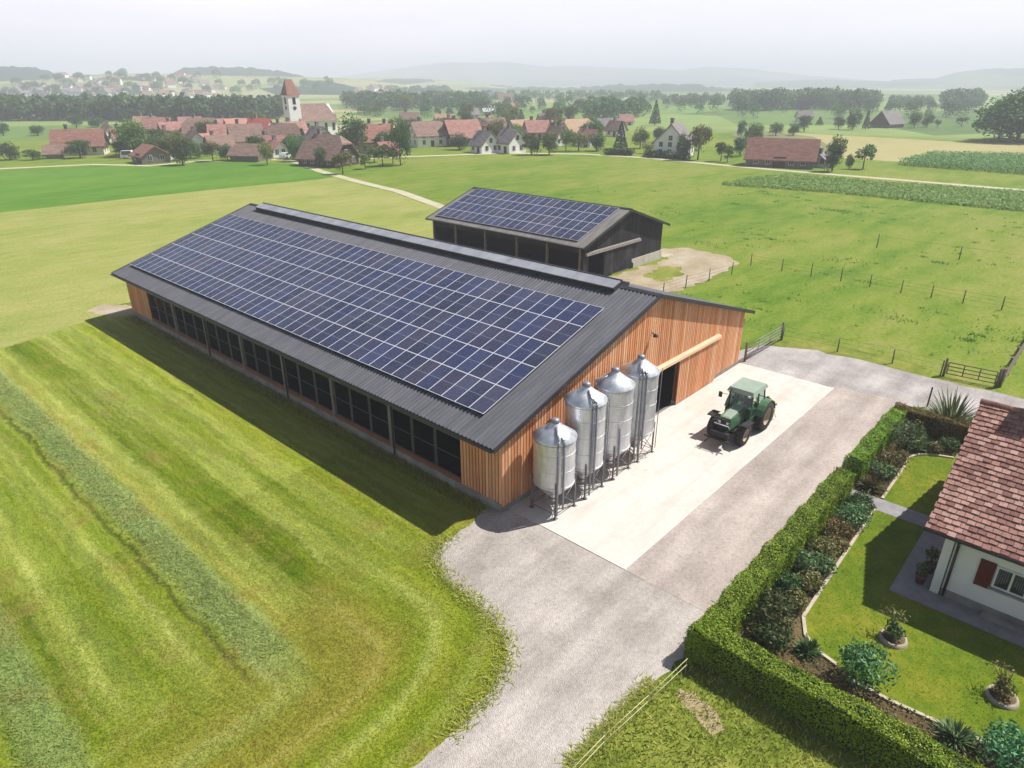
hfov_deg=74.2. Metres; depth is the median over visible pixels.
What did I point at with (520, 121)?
village house
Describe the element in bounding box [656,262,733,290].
yard fence
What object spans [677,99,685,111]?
tree
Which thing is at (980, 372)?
field gate
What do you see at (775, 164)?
door
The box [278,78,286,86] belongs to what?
tree
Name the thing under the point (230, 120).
village house
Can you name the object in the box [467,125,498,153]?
village house
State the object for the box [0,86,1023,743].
ground
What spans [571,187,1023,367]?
pasture tussocks
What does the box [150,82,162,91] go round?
tree
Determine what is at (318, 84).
tree
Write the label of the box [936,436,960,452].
shrub
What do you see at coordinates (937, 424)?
garden hedge
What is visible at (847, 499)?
shrub
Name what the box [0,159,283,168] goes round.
village road
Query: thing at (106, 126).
village house
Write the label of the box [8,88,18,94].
tree
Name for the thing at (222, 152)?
tree
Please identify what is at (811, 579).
shrub
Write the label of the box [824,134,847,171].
tree
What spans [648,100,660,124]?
conifer
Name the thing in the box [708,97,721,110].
tree
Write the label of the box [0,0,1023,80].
sky
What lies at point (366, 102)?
tree
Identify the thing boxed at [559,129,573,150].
tree
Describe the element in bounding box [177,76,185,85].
tree
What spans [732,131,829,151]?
olive field
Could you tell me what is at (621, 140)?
conifer
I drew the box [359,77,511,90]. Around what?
hill
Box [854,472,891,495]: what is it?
shrub
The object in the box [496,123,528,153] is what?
village house
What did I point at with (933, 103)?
tree
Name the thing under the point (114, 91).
distant house
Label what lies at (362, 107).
tree
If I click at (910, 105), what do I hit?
tree
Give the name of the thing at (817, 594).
bed edging
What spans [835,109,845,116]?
tree
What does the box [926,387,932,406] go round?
marker post
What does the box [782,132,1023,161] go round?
tan field
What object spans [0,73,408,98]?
hill
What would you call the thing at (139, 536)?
hay windrow
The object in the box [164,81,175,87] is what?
distant house
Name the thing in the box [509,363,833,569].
pad
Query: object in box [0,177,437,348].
stubble field
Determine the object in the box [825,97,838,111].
tree
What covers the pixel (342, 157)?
tree
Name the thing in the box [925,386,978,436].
shrub
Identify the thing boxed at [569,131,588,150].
tree
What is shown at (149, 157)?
window
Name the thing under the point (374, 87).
distant house
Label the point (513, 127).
tree
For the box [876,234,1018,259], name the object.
pasture post row
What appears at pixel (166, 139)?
tree
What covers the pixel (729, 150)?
tree
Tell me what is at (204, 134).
village house
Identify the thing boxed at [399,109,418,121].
village house
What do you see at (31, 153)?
tree
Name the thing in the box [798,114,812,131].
tree
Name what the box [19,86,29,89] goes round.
distant house
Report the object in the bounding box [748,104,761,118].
tree
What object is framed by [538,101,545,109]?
tree
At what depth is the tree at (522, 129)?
212.53 m
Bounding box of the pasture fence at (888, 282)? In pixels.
[750,253,1023,309]
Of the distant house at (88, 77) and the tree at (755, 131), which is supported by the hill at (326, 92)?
the distant house at (88, 77)
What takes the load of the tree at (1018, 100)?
on the ground at (444, 176)
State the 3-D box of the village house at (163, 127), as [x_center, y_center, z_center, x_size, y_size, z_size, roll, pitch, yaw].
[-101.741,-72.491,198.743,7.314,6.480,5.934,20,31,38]
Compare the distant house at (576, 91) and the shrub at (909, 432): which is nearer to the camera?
the shrub at (909, 432)
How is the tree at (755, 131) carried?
on the olive field at (783, 135)
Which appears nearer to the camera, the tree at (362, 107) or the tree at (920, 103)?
the tree at (362, 107)
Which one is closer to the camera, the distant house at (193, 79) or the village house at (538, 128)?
the village house at (538, 128)
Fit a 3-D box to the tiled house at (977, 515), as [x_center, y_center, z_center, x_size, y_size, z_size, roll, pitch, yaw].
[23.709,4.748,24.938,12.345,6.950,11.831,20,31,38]
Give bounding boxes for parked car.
[279,152,290,158]
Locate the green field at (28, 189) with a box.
[0,162,331,212]
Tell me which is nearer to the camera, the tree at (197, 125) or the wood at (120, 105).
the tree at (197, 125)
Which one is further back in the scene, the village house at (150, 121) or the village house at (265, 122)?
the village house at (150, 121)
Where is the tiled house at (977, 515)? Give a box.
[923,398,1023,634]
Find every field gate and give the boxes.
[743,322,784,361]
[942,358,1003,386]
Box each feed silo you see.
[529,417,577,520]
[564,381,610,499]
[594,367,635,479]
[620,354,662,462]
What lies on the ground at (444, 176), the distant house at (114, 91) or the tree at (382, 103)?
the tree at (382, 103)
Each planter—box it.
[873,604,910,649]
[984,660,1022,709]
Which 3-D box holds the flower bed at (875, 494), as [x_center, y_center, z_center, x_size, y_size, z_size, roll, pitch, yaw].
[20.327,4.182,34.656,3.200,0.001,8.350,20,31,38]
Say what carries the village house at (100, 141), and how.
on the ground at (444, 176)
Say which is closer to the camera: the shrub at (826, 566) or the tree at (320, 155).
the shrub at (826, 566)
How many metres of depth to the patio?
25.87 m
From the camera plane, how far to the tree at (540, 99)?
477.96 m
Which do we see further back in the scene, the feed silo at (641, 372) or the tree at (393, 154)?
the tree at (393, 154)
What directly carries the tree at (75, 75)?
on the hill at (326, 92)
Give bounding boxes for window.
[147,155,152,160]
[987,566,1023,602]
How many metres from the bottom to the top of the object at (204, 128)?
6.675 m
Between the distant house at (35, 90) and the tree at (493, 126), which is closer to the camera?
the tree at (493, 126)
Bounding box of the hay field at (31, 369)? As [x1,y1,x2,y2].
[0,314,507,767]
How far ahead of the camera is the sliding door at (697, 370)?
41.94 m
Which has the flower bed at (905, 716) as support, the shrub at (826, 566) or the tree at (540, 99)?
the shrub at (826, 566)
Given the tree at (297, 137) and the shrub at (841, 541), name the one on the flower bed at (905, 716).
the shrub at (841, 541)
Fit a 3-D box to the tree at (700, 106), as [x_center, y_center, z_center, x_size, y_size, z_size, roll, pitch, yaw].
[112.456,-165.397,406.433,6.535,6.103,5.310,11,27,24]
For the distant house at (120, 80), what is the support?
on the hill at (326, 92)
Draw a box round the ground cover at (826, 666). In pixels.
[737,434,1023,767]
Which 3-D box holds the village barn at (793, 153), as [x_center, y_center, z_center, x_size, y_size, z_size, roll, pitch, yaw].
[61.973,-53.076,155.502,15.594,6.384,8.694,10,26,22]
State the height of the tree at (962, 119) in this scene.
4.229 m
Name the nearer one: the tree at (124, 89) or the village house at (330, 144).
the village house at (330, 144)
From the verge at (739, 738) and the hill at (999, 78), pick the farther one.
the hill at (999, 78)
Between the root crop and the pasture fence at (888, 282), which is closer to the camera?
the pasture fence at (888, 282)
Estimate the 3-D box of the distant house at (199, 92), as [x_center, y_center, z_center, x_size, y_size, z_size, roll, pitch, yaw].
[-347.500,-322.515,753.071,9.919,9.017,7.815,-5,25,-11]
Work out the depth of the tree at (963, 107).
352.22 m
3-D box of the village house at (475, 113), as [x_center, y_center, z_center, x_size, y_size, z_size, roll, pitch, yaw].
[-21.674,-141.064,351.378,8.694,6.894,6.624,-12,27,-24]
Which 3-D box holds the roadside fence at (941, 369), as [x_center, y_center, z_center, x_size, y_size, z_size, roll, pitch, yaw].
[24.697,-2.491,48.323,10.705,1.154,0.309,19,30,36]
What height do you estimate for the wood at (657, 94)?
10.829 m
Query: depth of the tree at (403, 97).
423.80 m
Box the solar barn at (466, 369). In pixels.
[110,202,754,512]
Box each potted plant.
[915,562,931,584]
[924,546,940,573]
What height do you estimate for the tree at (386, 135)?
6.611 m
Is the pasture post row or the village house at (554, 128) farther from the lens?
the village house at (554, 128)
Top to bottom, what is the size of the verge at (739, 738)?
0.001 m
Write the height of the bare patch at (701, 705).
0.001 m
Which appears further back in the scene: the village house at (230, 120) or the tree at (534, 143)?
the village house at (230, 120)
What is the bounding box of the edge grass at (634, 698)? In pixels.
[421,524,671,767]
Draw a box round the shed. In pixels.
[41,145,67,158]
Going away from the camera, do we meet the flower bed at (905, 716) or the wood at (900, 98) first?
the flower bed at (905, 716)
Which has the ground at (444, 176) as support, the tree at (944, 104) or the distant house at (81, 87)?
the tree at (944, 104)
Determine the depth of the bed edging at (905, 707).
21.26 m
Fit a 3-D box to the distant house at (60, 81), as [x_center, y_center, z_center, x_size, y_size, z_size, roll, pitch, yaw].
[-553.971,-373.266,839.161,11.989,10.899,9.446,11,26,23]
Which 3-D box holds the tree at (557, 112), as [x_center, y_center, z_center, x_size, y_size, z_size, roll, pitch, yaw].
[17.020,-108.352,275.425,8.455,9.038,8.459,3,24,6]
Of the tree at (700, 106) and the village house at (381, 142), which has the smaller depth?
the village house at (381, 142)
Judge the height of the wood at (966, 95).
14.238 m
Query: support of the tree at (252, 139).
on the ground at (444, 176)
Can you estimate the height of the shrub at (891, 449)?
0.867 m
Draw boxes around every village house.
[49,124,110,155]
[100,120,111,141]
[108,124,127,143]
[132,113,155,121]
[139,113,172,136]
[156,125,170,135]
[157,117,183,131]
[177,113,201,120]
[181,114,220,134]
[185,126,202,150]
[195,129,214,137]
[202,130,235,153]
[206,120,226,134]
[216,115,228,123]
[223,115,246,123]
[226,119,262,143]
[246,114,272,129]
[253,130,286,142]
[264,135,287,157]
[265,119,304,137]
[281,117,307,133]
[295,128,359,167]
[303,121,331,139]
[358,118,392,153]
[374,136,400,157]
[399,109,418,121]
[408,117,446,147]
[433,111,454,119]
[441,114,457,121]
[442,115,481,146]
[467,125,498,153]
[470,107,479,118]
[478,117,494,131]
[481,114,506,127]
[482,106,495,114]
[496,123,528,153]
[508,116,529,126]
[522,116,549,139]
[536,110,558,119]
[544,121,567,145]
[558,115,592,137]
[575,124,598,146]
[596,115,620,129]
[603,117,628,136]
[618,111,634,124]
[652,118,693,155]
[794,108,813,121]
[814,148,830,167]
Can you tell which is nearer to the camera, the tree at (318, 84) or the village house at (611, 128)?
the village house at (611, 128)
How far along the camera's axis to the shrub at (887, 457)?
33.72 m
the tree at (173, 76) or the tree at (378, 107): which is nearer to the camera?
the tree at (378, 107)
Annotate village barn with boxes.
[128,143,170,164]
[226,143,272,161]
[743,137,820,168]
[870,110,905,127]
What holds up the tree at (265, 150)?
on the green field at (28, 189)
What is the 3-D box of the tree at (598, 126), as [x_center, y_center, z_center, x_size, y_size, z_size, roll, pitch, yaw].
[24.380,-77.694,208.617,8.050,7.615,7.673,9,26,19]
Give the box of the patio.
[889,531,1023,647]
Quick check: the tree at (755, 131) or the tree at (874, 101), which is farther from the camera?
the tree at (874, 101)
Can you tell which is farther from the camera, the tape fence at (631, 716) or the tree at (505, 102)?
the tree at (505, 102)
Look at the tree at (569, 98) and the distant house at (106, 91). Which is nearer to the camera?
the tree at (569, 98)
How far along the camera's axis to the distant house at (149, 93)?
721.36 m
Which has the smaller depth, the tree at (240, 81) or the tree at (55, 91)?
the tree at (55, 91)
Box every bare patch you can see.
[87,303,132,316]
[677,689,723,734]
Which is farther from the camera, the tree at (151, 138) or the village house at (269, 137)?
the village house at (269, 137)
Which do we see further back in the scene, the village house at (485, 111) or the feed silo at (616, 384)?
the village house at (485, 111)
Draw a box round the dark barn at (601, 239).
[425,187,669,275]
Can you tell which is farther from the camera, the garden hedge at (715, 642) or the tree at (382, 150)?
the tree at (382, 150)
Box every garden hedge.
[683,465,984,767]
[842,405,907,484]
[893,402,971,446]
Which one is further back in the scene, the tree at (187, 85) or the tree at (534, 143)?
the tree at (187, 85)
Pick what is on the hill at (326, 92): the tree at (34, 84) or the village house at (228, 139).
the tree at (34, 84)
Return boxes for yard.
[412,507,704,767]
[612,248,739,291]
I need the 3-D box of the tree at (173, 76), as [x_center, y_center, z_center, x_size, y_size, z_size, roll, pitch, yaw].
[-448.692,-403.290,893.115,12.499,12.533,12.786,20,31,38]
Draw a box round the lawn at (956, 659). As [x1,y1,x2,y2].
[805,454,1023,755]
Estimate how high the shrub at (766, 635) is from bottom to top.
0.972 m
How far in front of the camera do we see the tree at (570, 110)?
320.13 m
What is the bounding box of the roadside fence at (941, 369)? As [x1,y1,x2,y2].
[782,326,944,375]
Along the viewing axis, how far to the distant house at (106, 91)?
714.59 m
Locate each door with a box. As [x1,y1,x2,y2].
[135,153,141,163]
[603,243,632,275]
[674,340,718,403]
[772,157,785,167]
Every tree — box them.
[0,121,9,135]
[0,141,22,159]
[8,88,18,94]
[9,77,22,85]
[20,149,41,159]
[21,81,32,89]
[28,124,44,135]
[29,80,38,86]
[39,74,48,81]
[43,86,53,95]
[51,88,61,96]
[54,74,64,82]
[62,78,74,84]
[64,138,91,157]
[67,114,82,127]
[72,72,84,81]
[82,89,92,94]
[87,117,104,126]
[91,86,100,94]
[109,117,149,149]
[110,77,119,84]
[111,140,125,154]
[117,71,127,79]
[120,86,130,94]
[123,81,133,89]
[132,84,140,92]
[142,73,150,80]
[143,133,159,142]
[143,137,162,148]
[145,127,166,138]
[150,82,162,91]
[151,71,160,76]
[156,75,165,84]
[158,133,177,156]
[160,135,178,153]
[163,129,181,137]
[167,73,175,79]
[168,134,192,164]
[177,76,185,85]
[181,137,201,158]
[185,83,192,89]
[194,119,212,132]
[195,146,203,157]
[200,141,218,160]
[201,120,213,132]
[202,84,210,91]
[211,68,220,77]
[214,78,222,85]
[218,142,230,159]
[229,85,241,94]
[237,79,245,86]
[245,133,265,144]
[248,110,264,117]
[251,80,261,88]
[256,141,273,164]
[267,77,274,85]
[273,84,280,90]
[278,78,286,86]
[281,133,293,147]
[285,136,304,151]
[285,138,303,161]
[286,133,304,141]
[299,78,308,87]
[312,81,322,91]
[313,146,326,167]
[325,78,334,87]
[331,152,351,173]
[336,111,367,149]
[357,98,372,112]
[357,104,370,117]
[358,154,371,168]
[365,146,380,162]
[369,107,378,116]
[373,104,382,116]
[373,144,390,165]
[374,129,393,145]
[375,99,387,114]
[386,150,398,163]
[388,116,411,164]
[398,94,413,111]
[419,103,432,118]
[420,97,432,113]
[432,99,443,112]
[443,99,456,113]
[445,107,452,113]
[449,132,468,149]
[457,102,474,118]
[460,108,472,119]
[470,99,480,105]
[475,97,488,112]
[480,101,492,115]
[487,118,505,136]
[490,95,497,103]
[491,102,503,116]
[500,99,511,110]
[502,105,519,120]
[512,95,521,107]
[512,123,523,134]
[514,124,524,133]
[518,102,526,111]
[521,132,540,154]
[522,95,532,107]
[536,97,544,108]
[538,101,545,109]
[538,114,552,121]
[540,131,559,154]
[544,106,563,119]
[548,116,567,125]
[552,100,565,115]
[555,95,565,105]
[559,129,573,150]
[563,103,579,118]
[565,95,573,105]
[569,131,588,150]
[573,98,584,112]
[578,119,603,136]
[582,113,596,120]
[588,132,605,150]
[631,125,649,148]
[641,143,653,149]
[652,126,664,138]
[662,97,670,109]
[676,132,691,159]
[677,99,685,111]
[688,97,697,107]
[688,124,712,159]
[695,103,703,113]
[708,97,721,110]
[714,142,727,160]
[724,144,734,161]
[733,135,747,155]
[735,102,749,116]
[737,119,747,136]
[743,121,764,141]
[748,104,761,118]
[768,122,783,135]
[780,105,787,112]
[787,122,800,135]
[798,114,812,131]
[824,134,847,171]
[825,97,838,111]
[831,104,843,116]
[833,115,845,128]
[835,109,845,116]
[840,100,853,114]
[845,153,854,168]
[846,107,863,129]
[854,144,876,168]
[860,96,873,109]
[864,98,879,114]
[885,100,901,111]
[902,101,920,117]
[907,111,922,127]
[911,98,925,112]
[921,111,934,126]
[927,101,937,111]
[934,119,941,126]
[940,99,956,116]
[943,104,957,116]
[950,97,959,103]
[954,103,969,116]
[956,117,969,126]
[969,99,983,111]
[971,94,1023,141]
[983,94,1018,140]
[987,88,1023,141]
[1004,89,1023,139]
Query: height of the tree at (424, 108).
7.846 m
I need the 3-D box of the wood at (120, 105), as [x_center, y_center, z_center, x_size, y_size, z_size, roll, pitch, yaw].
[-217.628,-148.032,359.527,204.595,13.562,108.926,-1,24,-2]
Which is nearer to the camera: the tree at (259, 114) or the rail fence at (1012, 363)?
the rail fence at (1012, 363)
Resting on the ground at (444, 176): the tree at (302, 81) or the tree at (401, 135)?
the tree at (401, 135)
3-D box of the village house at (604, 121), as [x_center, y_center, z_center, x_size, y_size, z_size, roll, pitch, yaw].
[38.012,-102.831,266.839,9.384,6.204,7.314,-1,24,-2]
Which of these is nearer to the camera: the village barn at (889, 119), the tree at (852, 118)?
the tree at (852, 118)
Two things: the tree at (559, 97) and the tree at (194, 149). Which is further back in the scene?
the tree at (559, 97)
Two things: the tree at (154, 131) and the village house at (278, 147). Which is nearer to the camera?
the village house at (278, 147)
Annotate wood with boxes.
[0,92,283,120]
[339,89,489,109]
[365,84,449,93]
[478,89,667,100]
[578,95,651,117]
[670,92,726,104]
[726,85,883,109]
[888,95,925,106]
[938,87,988,105]
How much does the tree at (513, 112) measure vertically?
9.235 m
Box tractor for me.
[704,377,777,447]
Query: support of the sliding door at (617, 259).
in the dark barn at (601, 239)
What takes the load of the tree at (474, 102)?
on the ground at (444, 176)
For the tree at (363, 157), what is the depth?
149.87 m
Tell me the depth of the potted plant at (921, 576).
26.30 m
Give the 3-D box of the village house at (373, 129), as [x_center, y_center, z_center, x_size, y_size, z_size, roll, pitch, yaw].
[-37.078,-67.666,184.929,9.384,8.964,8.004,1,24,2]
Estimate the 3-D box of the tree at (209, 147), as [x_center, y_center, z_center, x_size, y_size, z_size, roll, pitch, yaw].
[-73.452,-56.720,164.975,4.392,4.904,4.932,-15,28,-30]
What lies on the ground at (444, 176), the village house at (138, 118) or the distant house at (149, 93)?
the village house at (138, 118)
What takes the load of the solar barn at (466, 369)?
on the ground at (444, 176)
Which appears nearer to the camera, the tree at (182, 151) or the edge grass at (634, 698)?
the edge grass at (634, 698)
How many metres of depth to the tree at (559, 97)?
504.53 m
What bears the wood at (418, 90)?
on the ground at (444, 176)
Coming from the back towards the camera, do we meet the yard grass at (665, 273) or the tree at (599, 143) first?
the tree at (599, 143)
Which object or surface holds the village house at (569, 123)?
on the ground at (444, 176)
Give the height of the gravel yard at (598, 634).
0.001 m
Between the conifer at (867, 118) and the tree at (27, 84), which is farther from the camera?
the tree at (27, 84)
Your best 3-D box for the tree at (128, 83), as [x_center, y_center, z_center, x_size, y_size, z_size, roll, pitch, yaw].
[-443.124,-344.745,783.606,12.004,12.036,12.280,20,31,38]
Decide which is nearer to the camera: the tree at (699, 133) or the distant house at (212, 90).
the tree at (699, 133)
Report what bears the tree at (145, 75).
on the hill at (326, 92)
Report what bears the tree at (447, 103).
on the ground at (444, 176)
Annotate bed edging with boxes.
[801,509,875,665]
[848,678,1023,761]
[881,453,953,499]
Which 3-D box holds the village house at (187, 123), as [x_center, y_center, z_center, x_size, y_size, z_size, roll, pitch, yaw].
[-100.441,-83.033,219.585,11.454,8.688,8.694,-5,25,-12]
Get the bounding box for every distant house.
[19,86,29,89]
[19,90,30,96]
[32,88,46,95]
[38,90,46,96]
[58,78,70,84]
[59,72,68,77]
[61,84,73,87]
[68,88,79,95]
[73,84,84,91]
[84,75,92,79]
[99,88,111,96]
[106,83,116,87]
[110,77,122,84]
[110,89,117,95]
[113,86,123,92]
[134,82,144,90]
[141,91,152,95]
[142,86,152,91]
[156,90,168,95]
[161,77,170,84]
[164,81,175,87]
[168,90,177,97]
[175,72,185,77]
[184,92,194,97]
[191,77,200,82]
[194,90,203,94]
[198,80,209,86]
[201,91,210,96]
[204,85,215,92]
[219,83,226,89]
[352,87,363,92]
[368,84,379,91]
[497,93,513,102]
[573,90,585,98]
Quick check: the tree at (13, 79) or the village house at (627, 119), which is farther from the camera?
the tree at (13, 79)
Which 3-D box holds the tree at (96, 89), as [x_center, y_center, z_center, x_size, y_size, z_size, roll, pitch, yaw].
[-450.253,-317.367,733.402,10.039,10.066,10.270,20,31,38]
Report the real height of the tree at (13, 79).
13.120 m
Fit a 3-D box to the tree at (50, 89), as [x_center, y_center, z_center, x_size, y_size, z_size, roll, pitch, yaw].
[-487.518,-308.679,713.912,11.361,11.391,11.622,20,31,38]
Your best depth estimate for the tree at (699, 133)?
165.93 m
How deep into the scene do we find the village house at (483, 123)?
217.56 m
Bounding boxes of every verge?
[580,658,875,767]
[770,337,927,375]
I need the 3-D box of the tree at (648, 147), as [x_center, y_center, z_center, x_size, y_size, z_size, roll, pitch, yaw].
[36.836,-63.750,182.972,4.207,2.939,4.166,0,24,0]
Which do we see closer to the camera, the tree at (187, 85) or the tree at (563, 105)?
the tree at (563, 105)
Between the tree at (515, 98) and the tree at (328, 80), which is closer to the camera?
the tree at (515, 98)
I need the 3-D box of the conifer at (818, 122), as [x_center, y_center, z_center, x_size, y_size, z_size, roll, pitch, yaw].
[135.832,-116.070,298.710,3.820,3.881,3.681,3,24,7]
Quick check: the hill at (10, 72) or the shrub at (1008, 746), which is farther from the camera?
the hill at (10, 72)
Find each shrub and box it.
[749,582,799,629]
[750,617,794,655]
[775,571,804,593]
[782,587,808,612]
[788,548,819,573]
[794,632,824,660]
[795,568,825,591]
[806,536,841,561]
[808,551,838,575]
[820,517,856,540]
[826,532,851,552]
[833,502,872,528]
[835,637,900,696]
[843,490,877,516]
[845,493,859,506]
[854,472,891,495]
[866,458,897,479]
[873,449,909,474]
[885,417,926,453]
[885,446,909,462]
[903,432,930,453]
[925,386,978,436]
[926,440,945,453]
[929,714,979,758]
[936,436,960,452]
[971,716,1023,767]
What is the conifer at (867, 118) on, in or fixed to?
on the ground at (444, 176)
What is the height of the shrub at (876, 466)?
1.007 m
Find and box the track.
[288,160,672,256]
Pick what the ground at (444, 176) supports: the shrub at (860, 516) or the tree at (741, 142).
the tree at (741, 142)
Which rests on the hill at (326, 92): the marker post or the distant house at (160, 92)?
the distant house at (160, 92)
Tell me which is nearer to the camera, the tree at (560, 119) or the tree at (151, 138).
the tree at (151, 138)
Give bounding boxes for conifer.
[517,109,524,119]
[613,121,627,147]
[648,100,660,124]
[815,117,822,124]
[862,111,869,129]
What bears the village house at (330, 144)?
on the ground at (444, 176)
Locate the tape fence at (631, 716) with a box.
[573,658,687,767]
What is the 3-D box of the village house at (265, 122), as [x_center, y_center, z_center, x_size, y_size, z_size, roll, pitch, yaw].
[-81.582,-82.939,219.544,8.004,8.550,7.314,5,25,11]
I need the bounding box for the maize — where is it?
[898,149,1023,173]
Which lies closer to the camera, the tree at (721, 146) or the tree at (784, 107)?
the tree at (721, 146)
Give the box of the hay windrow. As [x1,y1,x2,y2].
[0,367,292,767]
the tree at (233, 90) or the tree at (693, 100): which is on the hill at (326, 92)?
the tree at (233, 90)
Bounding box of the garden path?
[851,489,929,526]
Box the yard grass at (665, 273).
[642,266,684,280]
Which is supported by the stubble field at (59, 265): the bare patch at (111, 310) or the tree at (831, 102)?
the bare patch at (111, 310)
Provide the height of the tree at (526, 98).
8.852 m
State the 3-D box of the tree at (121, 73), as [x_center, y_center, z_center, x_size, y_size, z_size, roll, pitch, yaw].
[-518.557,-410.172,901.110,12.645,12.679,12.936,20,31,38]
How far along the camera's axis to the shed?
170.98 m
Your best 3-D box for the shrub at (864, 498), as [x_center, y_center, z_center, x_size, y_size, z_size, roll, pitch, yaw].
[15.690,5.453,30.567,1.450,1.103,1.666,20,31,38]
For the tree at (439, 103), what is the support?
on the ground at (444, 176)
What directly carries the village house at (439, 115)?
on the ground at (444, 176)
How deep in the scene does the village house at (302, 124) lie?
219.38 m
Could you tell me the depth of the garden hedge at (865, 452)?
34.36 m
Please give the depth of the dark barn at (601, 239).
71.16 m
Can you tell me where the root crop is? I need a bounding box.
[721,173,1023,210]
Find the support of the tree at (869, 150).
on the ground at (444, 176)
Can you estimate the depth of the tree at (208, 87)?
786.15 m
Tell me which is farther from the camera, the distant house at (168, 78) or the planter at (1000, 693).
the distant house at (168, 78)
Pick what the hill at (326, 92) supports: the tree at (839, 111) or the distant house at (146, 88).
the distant house at (146, 88)
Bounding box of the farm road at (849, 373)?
[738,346,1023,417]
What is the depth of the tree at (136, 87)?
765.88 m
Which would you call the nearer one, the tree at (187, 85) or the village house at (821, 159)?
the village house at (821, 159)
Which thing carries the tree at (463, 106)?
on the ground at (444, 176)
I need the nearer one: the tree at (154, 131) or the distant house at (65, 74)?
the tree at (154, 131)
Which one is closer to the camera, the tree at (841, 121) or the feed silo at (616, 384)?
the feed silo at (616, 384)
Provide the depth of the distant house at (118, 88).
757.27 m
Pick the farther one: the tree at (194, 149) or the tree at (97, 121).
the tree at (97, 121)
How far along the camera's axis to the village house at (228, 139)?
183.43 m
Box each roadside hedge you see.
[602,147,635,155]
[642,149,693,159]
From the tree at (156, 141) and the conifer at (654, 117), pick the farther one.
the conifer at (654, 117)
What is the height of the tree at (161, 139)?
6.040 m
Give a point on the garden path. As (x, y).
(903, 513)
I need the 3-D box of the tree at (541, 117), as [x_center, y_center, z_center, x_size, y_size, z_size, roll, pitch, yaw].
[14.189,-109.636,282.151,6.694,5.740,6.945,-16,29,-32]
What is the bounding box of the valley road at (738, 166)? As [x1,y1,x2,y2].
[360,153,1023,190]
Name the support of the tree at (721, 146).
on the ground at (444, 176)
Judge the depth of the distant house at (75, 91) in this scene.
726.00 m
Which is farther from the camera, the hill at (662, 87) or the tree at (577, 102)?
the hill at (662, 87)
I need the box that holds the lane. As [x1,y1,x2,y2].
[626,387,906,611]
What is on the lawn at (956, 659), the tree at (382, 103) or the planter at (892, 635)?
the planter at (892, 635)
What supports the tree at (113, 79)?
on the hill at (326, 92)
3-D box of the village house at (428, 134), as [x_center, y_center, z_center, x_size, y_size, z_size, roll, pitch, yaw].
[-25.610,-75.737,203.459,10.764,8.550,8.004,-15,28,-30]
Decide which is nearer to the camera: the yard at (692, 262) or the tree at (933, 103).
the yard at (692, 262)
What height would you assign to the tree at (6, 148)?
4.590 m
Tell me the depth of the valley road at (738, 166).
152.18 m
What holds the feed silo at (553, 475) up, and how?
on the pad
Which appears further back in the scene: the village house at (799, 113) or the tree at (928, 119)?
the village house at (799, 113)
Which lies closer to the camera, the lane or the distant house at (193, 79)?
the lane
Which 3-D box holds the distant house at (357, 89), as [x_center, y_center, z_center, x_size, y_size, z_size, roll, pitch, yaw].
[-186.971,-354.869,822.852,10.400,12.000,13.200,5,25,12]
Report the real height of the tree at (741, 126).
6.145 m
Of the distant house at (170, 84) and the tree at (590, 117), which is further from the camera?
the distant house at (170, 84)
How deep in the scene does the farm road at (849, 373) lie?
44.96 m
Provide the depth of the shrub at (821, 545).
27.76 m
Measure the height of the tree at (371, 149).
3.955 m
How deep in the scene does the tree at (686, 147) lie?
166.73 m
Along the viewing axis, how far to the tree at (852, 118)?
269.82 m
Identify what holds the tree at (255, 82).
on the hill at (326, 92)
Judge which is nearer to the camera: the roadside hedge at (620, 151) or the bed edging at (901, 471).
the bed edging at (901, 471)
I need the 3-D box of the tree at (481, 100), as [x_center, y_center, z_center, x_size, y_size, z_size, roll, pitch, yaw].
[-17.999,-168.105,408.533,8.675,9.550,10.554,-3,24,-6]
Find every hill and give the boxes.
[0,66,54,79]
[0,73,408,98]
[173,66,303,76]
[338,62,877,85]
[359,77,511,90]
[487,83,745,91]
[754,68,1023,88]
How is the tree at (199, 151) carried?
on the ground at (444, 176)
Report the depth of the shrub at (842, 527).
29.02 m
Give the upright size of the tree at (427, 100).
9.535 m
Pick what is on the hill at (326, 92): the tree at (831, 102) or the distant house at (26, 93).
the distant house at (26, 93)
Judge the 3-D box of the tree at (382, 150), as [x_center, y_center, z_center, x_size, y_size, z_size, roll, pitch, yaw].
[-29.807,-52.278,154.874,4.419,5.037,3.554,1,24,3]
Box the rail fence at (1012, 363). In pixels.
[998,338,1023,387]
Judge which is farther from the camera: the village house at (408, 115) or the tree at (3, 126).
the village house at (408, 115)
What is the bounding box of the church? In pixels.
[281,79,338,134]
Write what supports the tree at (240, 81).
on the hill at (326, 92)
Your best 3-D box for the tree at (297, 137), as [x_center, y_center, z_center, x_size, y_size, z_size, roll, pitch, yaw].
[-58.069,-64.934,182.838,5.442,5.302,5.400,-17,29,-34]
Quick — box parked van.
[120,150,132,158]
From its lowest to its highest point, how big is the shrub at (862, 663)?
1.406 m
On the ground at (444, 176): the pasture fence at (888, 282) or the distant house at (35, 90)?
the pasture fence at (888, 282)
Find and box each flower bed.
[737,508,1023,767]
[853,432,959,497]
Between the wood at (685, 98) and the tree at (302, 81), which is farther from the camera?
the tree at (302, 81)

